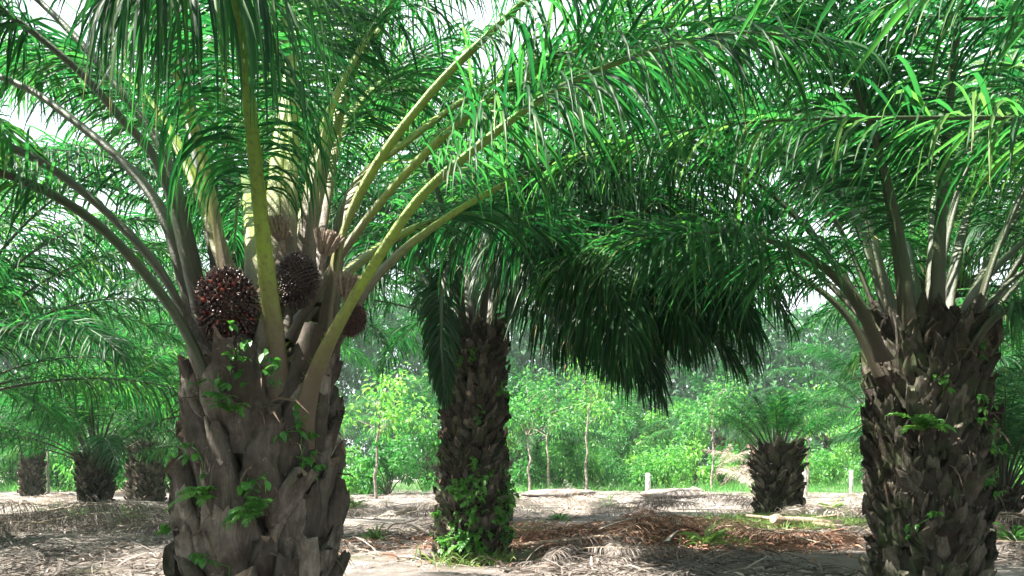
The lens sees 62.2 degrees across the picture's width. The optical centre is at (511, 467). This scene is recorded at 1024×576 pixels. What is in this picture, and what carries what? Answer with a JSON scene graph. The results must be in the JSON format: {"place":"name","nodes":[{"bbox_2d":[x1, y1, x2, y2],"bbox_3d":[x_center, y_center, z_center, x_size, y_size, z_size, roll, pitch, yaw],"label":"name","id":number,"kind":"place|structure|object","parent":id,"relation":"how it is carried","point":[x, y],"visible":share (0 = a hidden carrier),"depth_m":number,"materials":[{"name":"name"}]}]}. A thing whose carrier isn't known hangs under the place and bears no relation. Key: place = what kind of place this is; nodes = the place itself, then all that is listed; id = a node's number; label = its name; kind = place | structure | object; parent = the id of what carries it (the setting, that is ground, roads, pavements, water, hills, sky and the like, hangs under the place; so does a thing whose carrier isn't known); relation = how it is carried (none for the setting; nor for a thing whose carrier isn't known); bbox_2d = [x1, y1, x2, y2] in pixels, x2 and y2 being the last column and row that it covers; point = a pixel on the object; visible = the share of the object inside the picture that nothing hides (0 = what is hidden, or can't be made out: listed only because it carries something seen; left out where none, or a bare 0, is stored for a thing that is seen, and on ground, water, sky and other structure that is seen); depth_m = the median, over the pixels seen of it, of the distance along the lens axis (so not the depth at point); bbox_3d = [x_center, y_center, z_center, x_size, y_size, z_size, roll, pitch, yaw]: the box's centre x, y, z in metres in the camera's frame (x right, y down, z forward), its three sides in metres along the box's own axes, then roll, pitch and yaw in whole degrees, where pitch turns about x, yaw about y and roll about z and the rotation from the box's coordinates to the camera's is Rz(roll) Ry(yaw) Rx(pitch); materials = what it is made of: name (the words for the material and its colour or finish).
{"place":"outdoors","nodes":[
{"label":"outdoors","id":0,"kind":"place"},
{"bbox_2d":[0,470,1023,575],"bbox_3d":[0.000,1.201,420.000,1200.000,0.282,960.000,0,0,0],"label":"ground","id":1,"kind":"structure","parent":0,"point":[399,568],"depth_m":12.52,"materials":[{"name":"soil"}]},
{"bbox_2d":[0,404,52,487],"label":"shrub","id":2,"kind":"object","parent":1,"relation":"on","point":[11,464],"visible":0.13,"depth_m":45.65,"materials":[{"name":"green plant"}]},
{"bbox_2d":[0,516,64,538],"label":"dead frond","id":3,"kind":"object","parent":1,"relation":"on","point":[7,522],"visible":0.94,"depth_m":14.55,"materials":[{"name":"beige plant"}]},
{"bbox_2d":[0,106,71,289],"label":"oil palm","id":4,"kind":"object","parent":1,"relation":"on","point":[22,144],"visible":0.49,"depth_m":7.67,"materials":[{"name":"green plant"}]},
{"bbox_2d":[2,510,81,525],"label":"dead frond","id":5,"kind":"object","parent":1,"relation":"on","point":[35,514],"visible":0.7,"depth_m":15.58,"materials":[{"name":"beige plant"}]},
{"bbox_2d":[15,514,103,533],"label":"dead frond","id":6,"kind":"object","parent":1,"relation":"on","point":[56,526],"visible":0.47,"depth_m":15.48,"materials":[{"name":"beige plant"}]},
{"bbox_2d":[0,361,125,496],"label":"oil palm","id":7,"kind":"object","parent":1,"relation":"on","point":[31,471],"visible":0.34,"depth_m":35.66,"materials":[{"name":"green plant"}]},
{"bbox_2d":[8,505,124,529],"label":"dead frond","id":8,"kind":"object","parent":1,"relation":"on","point":[68,513],"visible":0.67,"depth_m":15.66,"materials":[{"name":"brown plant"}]},
{"bbox_2d":[0,499,63,517],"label":"dead frond","id":9,"kind":"object","parent":8,"relation":"on","point":[23,503],"visible":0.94,"depth_m":15.62,"materials":[{"name":"beige plant"}]},
{"bbox_2d":[43,442,90,491],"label":"shrub","id":10,"kind":"object","parent":1,"relation":"on","point":[53,477],"visible":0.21,"depth_m":43.28,"materials":[{"name":"green plant"}]},
{"bbox_2d":[53,449,127,490],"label":"shrub","id":11,"kind":"object","parent":1,"relation":"on","point":[121,479],"visible":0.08,"depth_m":40.94,"materials":[{"name":"green plant"}]},
{"bbox_2d":[0,330,186,509],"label":"oil palm","id":12,"kind":"object","parent":1,"relation":"on","point":[97,470],"visible":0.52,"depth_m":22.55,"materials":[{"name":"green plant"}]},
{"bbox_2d":[0,100,186,381],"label":"oil palm","id":13,"kind":"object","parent":1,"relation":"on","point":[53,262],"visible":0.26,"depth_m":20.38,"materials":[{"name":"green plant"}]},
{"bbox_2d":[0,287,187,500],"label":"oil palm","id":14,"kind":"object","parent":1,"relation":"on","point":[129,467],"visible":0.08,"depth_m":29.87,"materials":[{"name":"green plant"}]},
{"bbox_2d":[0,315,188,503],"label":"oil palm","id":15,"kind":"object","parent":1,"relation":"on","point":[150,487],"visible":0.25,"depth_m":28.63,"materials":[{"name":"green plant"}]},
{"bbox_2d":[26,505,169,534],"bbox_3d":[-7.207,0.939,15.084,2.752,0.529,0.832,0,0,-4],"label":"dead frond","id":16,"kind":"object","parent":1,"relation":"on","point":[106,516],"visible":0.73,"depth_m":15.08,"materials":[{"name":"brown plant"}]},
{"bbox_2d":[0,113,208,454],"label":"oil palm","id":17,"kind":"object","parent":1,"relation":"on","point":[21,330],"visible":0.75,"depth_m":13.84,"materials":[{"name":"green plant"}]},
{"bbox_2d":[47,498,168,523],"bbox_3d":[-7.575,0.884,16.624,2.748,0.492,0.906,0,12,-20],"label":"dead frond","id":18,"kind":"object","parent":1,"relation":"on","point":[133,504],"visible":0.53,"depth_m":16.52,"materials":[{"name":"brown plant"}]},
{"bbox_2d":[37,494,166,523],"bbox_3d":[-7.827,0.834,16.753,2.752,0.505,0.846,4,16,-17],"label":"dead frond","id":19,"kind":"object","parent":18,"relation":"on","point":[89,502],"visible":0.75,"depth_m":16.52,"materials":[{"name":"brown plant"}]},
{"bbox_2d":[78,514,172,538],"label":"dead frond","id":20,"kind":"object","parent":1,"relation":"on","point":[134,523],"visible":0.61,"depth_m":14.13,"materials":[{"name":"beige plant"}]},
{"bbox_2d":[0,0,517,315],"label":"oil palm","id":21,"kind":"object","parent":1,"relation":"on","point":[50,151],"visible":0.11,"depth_m":13.06,"materials":[{"name":"green plant"}]},
{"bbox_2d":[66,157,479,380],"bbox_3d":[-6.766,-3.706,24.233,10.685,10.012,11.331,0,0,-27],"label":"oil palm","id":22,"kind":"object","parent":1,"relation":"on","point":[378,333],"visible":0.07,"depth_m":23.58,"materials":[{"name":"green plant"}]},
{"bbox_2d":[331,381,400,469],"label":"oil palm","id":23,"kind":"object","parent":1,"relation":"on","point":[356,431],"visible":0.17,"depth_m":65.64,"materials":[{"name":"green plant"}]},
{"bbox_2d":[342,446,393,493],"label":"shrub","id":24,"kind":"object","parent":1,"relation":"on","point":[351,482],"visible":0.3,"depth_m":39.44,"materials":[{"name":"green plant"}]},
{"bbox_2d":[357,523,391,540],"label":"weed","id":25,"kind":"object","parent":1,"relation":"on","point":[376,536],"visible":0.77,"depth_m":13.96,"materials":[{"name":"green plant"}]},
{"bbox_2d":[353,434,422,494],"bbox_3d":[-5.732,-0.084,37.693,2.949,2.998,2.862,0,0,36],"label":"shrub","id":26,"kind":"object","parent":1,"relation":"on","point":[389,462],"visible":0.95,"depth_m":37.44,"materials":[{"name":"green plant"}]},
{"bbox_2d":[340,355,439,498],"bbox_3d":[-5.044,-1.609,33.147,4.857,5.630,5.268,0,0,28],"label":"slender tree","id":27,"kind":"object","parent":1,"relation":"on","point":[389,416],"visible":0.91,"depth_m":33.00,"materials":[{"name":"green plant"}]},
{"bbox_2d":[394,409,440,491],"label":"shrub","id":28,"kind":"object","parent":1,"relation":"on","point":[424,441],"visible":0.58,"depth_m":41.88,"materials":[{"name":"green plant"}]},
{"bbox_2d":[345,357,515,485],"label":"oil palm","id":29,"kind":"object","parent":1,"relation":"on","point":[420,392],"visible":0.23,"depth_m":51.46,"materials":[{"name":"green plant"}]},
{"bbox_2d":[0,477,863,494],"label":"ground cover","id":30,"kind":"object","parent":1,"relation":"on","point":[738,487],"visible":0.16,"depth_m":41.90,"materials":[{"name":"green plant"}]},
{"bbox_2d":[7,500,868,568],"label":"grass","id":31,"kind":"structure","parent":1,"relation":"on","point":[741,516],"depth_m":16.49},
{"bbox_2d":[0,0,894,575],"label":"oil palm","id":32,"kind":"object","parent":1,"relation":"on","point":[292,248],"visible":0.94,"depth_m":4.67,"materials":[{"name":"green plant"}]},
{"bbox_2d":[165,485,217,513],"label":"fern","id":33,"kind":"object","parent":32,"relation":"attached to","point":[204,494],"visible":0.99,"depth_m":4.49,"materials":[{"name":"green plant"}]},
{"bbox_2d":[201,400,250,416],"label":"fern","id":34,"kind":"object","parent":32,"relation":"attached to","point":[227,407],"visible":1,"depth_m":4.55,"materials":[{"name":"green plant"}]},
{"bbox_2d":[154,320,326,575],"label":"climbing vine","id":35,"kind":"object","parent":32,"relation":"attached to","point":[195,558],"visible":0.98,"depth_m":4.55,"materials":[{"name":"green plant"}]},
{"bbox_2d":[221,496,272,528],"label":"fern","id":36,"kind":"object","parent":32,"relation":"attached to","point":[253,513],"visible":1,"depth_m":4.48,"materials":[{"name":"green plant"}]},
{"bbox_2d":[309,71,612,378],"bbox_3d":[-0.725,-3.684,19.829,10.594,10.045,10.487,0,0,38],"label":"oil palm","id":37,"kind":"object","parent":1,"relation":"on","point":[420,284],"visible":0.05,"depth_m":19.44,"materials":[{"name":"green plant"}]},
{"bbox_2d":[132,0,803,564],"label":"oil palm","id":38,"kind":"object","parent":1,"relation":"on","point":[612,334],"visible":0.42,"depth_m":9.79,"materials":[{"name":"green plant"}]},
{"bbox_2d":[443,535,480,554],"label":"fern","id":39,"kind":"object","parent":38,"relation":"attached to","point":[462,544],"visible":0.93,"depth_m":10.79,"materials":[{"name":"green plant"}]},
{"bbox_2d":[430,347,511,494],"bbox_3d":[-0.542,-0.590,11.072,1.090,1.938,0.496,0,0,0],"label":"climbing vine","id":40,"kind":"object","parent":38,"relation":"attached to","point":[475,460],"visible":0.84,"depth_m":10.98,"materials":[{"name":"green plant"}]},
{"bbox_2d":[429,471,519,561],"bbox_3d":[-0.494,0.622,11.088,1.256,1.195,0.725,0,0,0],"label":"climbing vine","id":41,"kind":"object","parent":38,"relation":"attached to","point":[501,519],"visible":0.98,"depth_m":10.91,"materials":[{"name":"green plant"}]},
{"bbox_2d":[0,273,1023,479],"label":"wood","id":42,"kind":"object","parent":1,"relation":"on","point":[348,375],"visible":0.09,"depth_m":87.34,"materials":[{"name":"green plant"}]},
{"bbox_2d":[503,389,543,486],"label":"shrub","id":43,"kind":"object","parent":1,"relation":"on","point":[509,445],"visible":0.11,"depth_m":51.28,"materials":[{"name":"green plant"}]},
{"bbox_2d":[425,355,622,489],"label":"shrub","id":44,"kind":"object","parent":1,"relation":"on","point":[531,438],"visible":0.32,"depth_m":45.23,"materials":[{"name":"green plant"}]},
{"bbox_2d":[507,434,565,490],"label":"shrub","id":45,"kind":"object","parent":1,"relation":"on","point":[518,474],"visible":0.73,"depth_m":44.47,"materials":[{"name":"green plant"}]},
{"bbox_2d":[509,515,570,531],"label":"dead frond","id":46,"kind":"object","parent":1,"relation":"on","point":[522,523],"visible":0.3,"depth_m":14.59,"materials":[{"name":"brown plant"}]},
{"bbox_2d":[505,363,581,490],"bbox_3d":[1.511,-1.836,38.651,5.250,6.022,3.839,0,0,38],"label":"slender tree","id":47,"kind":"object","parent":1,"relation":"on","point":[524,409],"visible":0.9,"depth_m":38.73,"materials":[{"name":"green plant"}]},
{"bbox_2d":[511,366,594,488],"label":"slender tree","id":48,"kind":"object","parent":1,"relation":"on","point":[554,428],"visible":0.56,"depth_m":42.95,"materials":[{"name":"green plant"}]},
{"bbox_2d":[520,489,595,497],"bbox_3d":[1.816,1.008,33.044,3.013,0.394,1.760,0,0,8],"label":"soil mound","id":49,"kind":"object","parent":1,"relation":"on","point":[538,493],"visible":0.62,"depth_m":32.37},
{"bbox_2d":[538,428,582,487],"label":"shrub","id":50,"kind":"object","parent":1,"relation":"on","point":[571,453],"visible":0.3,"depth_m":47.73,"materials":[{"name":"green plant"}]},
{"bbox_2d":[540,544,583,566],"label":"dead frond","id":51,"kind":"object","parent":1,"relation":"on","point":[566,547],"visible":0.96,"depth_m":10.22,"materials":[{"name":"beige plant"}]},
{"bbox_2d":[511,531,638,548],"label":"cut stalk","id":52,"kind":"object","parent":1,"relation":"on","point":[527,544],"visible":0.58,"depth_m":12.35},
{"bbox_2d":[542,401,613,485],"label":"shrub","id":53,"kind":"object","parent":1,"relation":"on","point":[592,441],"visible":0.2,"depth_m":55.54,"materials":[{"name":"green plant"}]},
{"bbox_2d":[545,442,628,490],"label":"shrub","id":54,"kind":"object","parent":1,"relation":"on","point":[596,471],"visible":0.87,"depth_m":45.14,"materials":[{"name":"green plant"}]},
{"bbox_2d":[533,530,648,550],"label":"dead frond","id":55,"kind":"object","parent":1,"relation":"on","point":[604,537],"visible":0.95,"depth_m":10.67,"materials":[{"name":"brown plant"}]},
{"bbox_2d":[559,355,628,489],"bbox_3d":[3.708,-2.436,40.095,3.508,7.300,4.518,0,0,0],"label":"slender tree","id":56,"kind":"object","parent":1,"relation":"on","point":[590,399],"visible":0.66,"depth_m":39.98,"materials":[{"name":"green plant"}]},
{"bbox_2d":[585,414,644,487],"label":"shrub","id":57,"kind":"object","parent":1,"relation":"on","point":[623,439],"visible":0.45,"depth_m":49.55,"materials":[{"name":"green plant"}]},
{"bbox_2d":[573,542,665,560],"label":"dead frond","id":58,"kind":"object","parent":1,"relation":"on","point":[620,556],"visible":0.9,"depth_m":10.14,"materials":[{"name":"beige plant"}]},
{"bbox_2d":[544,369,698,476],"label":"oil palm","id":59,"kind":"object","parent":1,"relation":"on","point":[619,408],"visible":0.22,"depth_m":59.17,"materials":[{"name":"green plant"}]},
{"bbox_2d":[600,518,664,546],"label":"dead frond","id":60,"kind":"object","parent":1,"relation":"on","point":[627,528],"visible":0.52,"depth_m":12.66,"materials":[{"name":"brown plant"}]},
{"bbox_2d":[620,454,659,490],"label":"shrub","id":61,"kind":"object","parent":1,"relation":"on","point":[634,464],"visible":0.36,"depth_m":45.70,"materials":[{"name":"green plant"}]},
{"bbox_2d":[618,401,691,463],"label":"shrub","id":62,"kind":"object","parent":1,"relation":"on","point":[646,446],"visible":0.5,"depth_m":56.57,"materials":[{"name":"green plant"}]},
{"bbox_2d":[623,438,706,490],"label":"shrub","id":63,"kind":"object","parent":1,"relation":"on","point":[670,470],"visible":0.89,"depth_m":44.45,"materials":[{"name":"green plant"}]},
{"bbox_2d":[630,540,699,559],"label":"dead frond","id":64,"kind":"object","parent":1,"relation":"on","point":[670,547],"visible":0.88,"depth_m":10.34,"materials":[{"name":"brown plant"}]},
{"bbox_2d":[642,487,703,508],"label":"dead frond","id":65,"kind":"object","parent":1,"relation":"on","point":[666,493],"visible":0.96,"depth_m":21.32,"materials":[{"name":"beige plant"}]},
{"bbox_2d":[639,488,706,498],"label":"frond","id":66,"kind":"object","parent":1,"relation":"on","point":[647,493],"visible":0.48,"depth_m":32.98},
{"bbox_2d":[338,520,1021,572],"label":"leaf litter","id":67,"kind":"object","parent":1,"relation":"on","point":[551,534],"visible":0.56,"depth_m":12.63,"materials":[{"name":"brown plant"}]},
{"bbox_2d":[597,512,694,533],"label":"dead frond","id":68,"kind":"object","parent":67,"relation":"on","point":[655,519],"visible":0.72,"depth_m":13.30,"materials":[{"name":"brown plant"}]},
{"bbox_2d":[665,399,739,485],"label":"shrub","id":69,"kind":"object","parent":1,"relation":"on","point":[681,429],"visible":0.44,"depth_m":48.57,"materials":[{"name":"green plant"}]},
{"bbox_2d":[678,518,736,547],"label":"weed","id":70,"kind":"object","parent":1,"relation":"on","point":[698,537],"visible":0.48,"depth_m":12.28,"materials":[{"name":"green plant"}]},
{"bbox_2d":[405,0,1023,575],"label":"oil palm","id":71,"kind":"object","parent":1,"relation":"on","point":[913,338],"visible":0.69,"depth_m":7.10,"materials":[{"name":"green plant"}]},
{"bbox_2d":[885,412,956,433],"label":"fern","id":72,"kind":"object","parent":71,"relation":"attached to","point":[919,418],"visible":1,"depth_m":6.97,"materials":[{"name":"green plant"}]},
{"bbox_2d":[904,339,1008,539],"bbox_3d":[3.805,-0.239,7.093,1.025,1.688,0.341,0,0,-14],"label":"climbing vine","id":73,"kind":"object","parent":71,"relation":"attached to","point":[988,481],"visible":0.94,"depth_m":7.03,"materials":[{"name":"green plant"}]},
{"bbox_2d":[673,373,760,491],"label":"slender tree","id":74,"kind":"object","parent":1,"relation":"on","point":[713,403],"visible":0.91,"depth_m":42.99,"materials":[{"name":"green plant"}]},
{"bbox_2d":[696,450,744,487],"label":"shrub","id":75,"kind":"object","parent":1,"relation":"on","point":[707,472],"visible":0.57,"depth_m":46.45,"materials":[{"name":"green plant"}]},
{"bbox_2d":[638,362,807,486],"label":"oil palm","id":76,"kind":"object","parent":1,"relation":"on","point":[724,432],"visible":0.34,"depth_m":53.57,"materials":[{"name":"green plant"}]},
{"bbox_2d":[703,544,772,561],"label":"dead frond","id":77,"kind":"object","parent":1,"relation":"on","point":[731,556],"visible":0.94,"depth_m":10.38,"materials":[{"name":"brown plant"}]},
{"bbox_2d":[718,413,772,483],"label":"shrub","id":78,"kind":"object","parent":1,"relation":"on","point":[746,439],"visible":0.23,"depth_m":54.83,"materials":[{"name":"green plant"}]},
{"bbox_2d":[518,0,1023,250],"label":"oil palm","id":79,"kind":"object","parent":1,"relation":"on","point":[875,17],"visible":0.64,"depth_m":5.20,"materials":[{"name":"green plant"}]},
{"bbox_2d":[720,498,830,512],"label":"dead frond","id":80,"kind":"object","parent":1,"relation":"on","point":[746,503],"visible":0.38,"depth_m":21.52,"materials":[{"name":"beige plant"}]},
{"bbox_2d":[692,491,754,506],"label":"dead frond","id":81,"kind":"object","parent":80,"relation":"on","point":[726,495],"visible":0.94,"depth_m":21.26,"materials":[{"name":"beige plant"}]},
{"bbox_2d":[710,387,845,515],"bbox_3d":[6.129,-0.268,19.602,2.962,3.200,2.794,0,0,27],"label":"oil palm","id":82,"kind":"object","parent":1,"relation":"on","point":[777,470],"visible":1,"depth_m":19.11,"materials":[{"name":"green plant"}]},
{"bbox_2d":[756,506,814,521],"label":"dead frond","id":83,"kind":"object","parent":1,"relation":"on","point":[785,511],"visible":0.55,"depth_m":18.03,"materials":[{"name":"beige plant"}]},
{"bbox_2d":[737,527,866,546],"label":"dead frond","id":84,"kind":"object","parent":1,"relation":"on","point":[811,533],"visible":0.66,"depth_m":12.71,"materials":[{"name":"brown plant"}]},
{"bbox_2d":[770,515,841,527],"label":"cut stalk","id":85,"kind":"object","parent":1,"relation":"on","point":[775,519],"visible":0.62,"depth_m":16.74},
{"bbox_2d":[769,374,850,491],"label":"slender tree","id":86,"kind":"object","parent":1,"relation":"on","point":[807,466],"visible":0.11,"depth_m":41.94,"materials":[{"name":"green plant"}]},
{"bbox_2d":[757,371,864,482],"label":"oil palm","id":87,"kind":"object","parent":1,"relation":"on","point":[826,438],"visible":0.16,"depth_m":57.87,"materials":[{"name":"green plant"}]},
{"bbox_2d":[802,455,823,489],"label":"shrub","id":88,"kind":"object","parent":1,"relation":"on","point":[813,476],"visible":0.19,"depth_m":43.36,"materials":[{"name":"green plant"}]},
{"bbox_2d":[804,442,859,488],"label":"shrub","id":89,"kind":"object","parent":1,"relation":"on","point":[828,465],"visible":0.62,"depth_m":47.20,"materials":[{"name":"green plant"}]},
{"bbox_2d":[651,4,1023,361],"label":"oil palm","id":90,"kind":"object","parent":1,"relation":"on","point":[971,235],"visible":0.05,"depth_m":14.57,"materials":[{"name":"green plant"}]},
{"bbox_2d":[812,414,864,484],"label":"shrub","id":91,"kind":"object","parent":1,"relation":"on","point":[849,427],"visible":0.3,"depth_m":51.65,"materials":[{"name":"green plant"}]},
{"bbox_2d":[834,516,872,535],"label":"dead frond","id":92,"kind":"object","parent":1,"relation":"on","point":[855,529],"visible":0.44,"depth_m":15.13,"materials":[{"name":"beige plant"}]},
{"bbox_2d":[752,281,1017,493],"bbox_3d":[13.508,-2.785,31.789,9.383,8.223,10.704,0,0,-38],"label":"oil palm","id":93,"kind":"object","parent":1,"relation":"on","point":[818,351],"visible":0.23,"depth_m":30.99,"materials":[{"name":"green plant"}]},
{"bbox_2d":[784,71,1023,382],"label":"oil palm","id":94,"kind":"object","parent":1,"relation":"on","point":[982,249],"visible":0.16,"depth_m":14.94,"materials":[{"name":"green plant"}]},
{"bbox_2d":[825,348,1023,529],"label":"oil palm","id":95,"kind":"object","parent":1,"relation":"on","point":[1012,500],"visible":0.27,"depth_m":16.59,"materials":[{"name":"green plant"}]},
{"bbox_2d":[838,274,1023,426],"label":"oil palm","id":96,"kind":"object","parent":1,"relation":"on","point":[1008,363],"visible":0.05,"depth_m":23.20,"materials":[{"name":"green plant"}]},
{"bbox_2d":[902,0,1023,290],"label":"oil palm","id":97,"kind":"object","parent":1,"relation":"on","point":[967,255],"visible":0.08,"depth_m":13.83,"materials":[{"name":"green plant"}]},
{"bbox_2d":[991,522,1023,541],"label":"weed","id":98,"kind":"object","parent":1,"relation":"on","point":[1017,534],"visible":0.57,"depth_m":12.94,"materials":[{"name":"green plant"}]},
{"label":"dead frond","id":99,"kind":"object","parent":1,"relation":"on","visible":0},
{"bbox_2d":[658,514,754,530],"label":"dead frond","id":100,"kind":"object","parent":99,"relation":"on","point":[704,518],"visible":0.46,"depth_m":13.79,"materials":[{"name":"brown plant"}]},
{"bbox_2d":[0,0,1023,468],"label":"sky","id":101,"kind":"structure","parent":0,"point":[66,13],"materials":[{"name":"white"}]},
{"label":"dead frond","id":102,"kind":"object","parent":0,"visible":0},
{"bbox_2d":[665,518,829,546],"bbox_3d":[3.540,1.052,13.173,2.805,0.570,0.840,0,0,41],"label":"dead frond","id":103,"kind":"object","parent":102,"relation":"on","point":[742,528],"visible":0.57,"depth_m":13.00,"materials":[{"name":"brown plant"}]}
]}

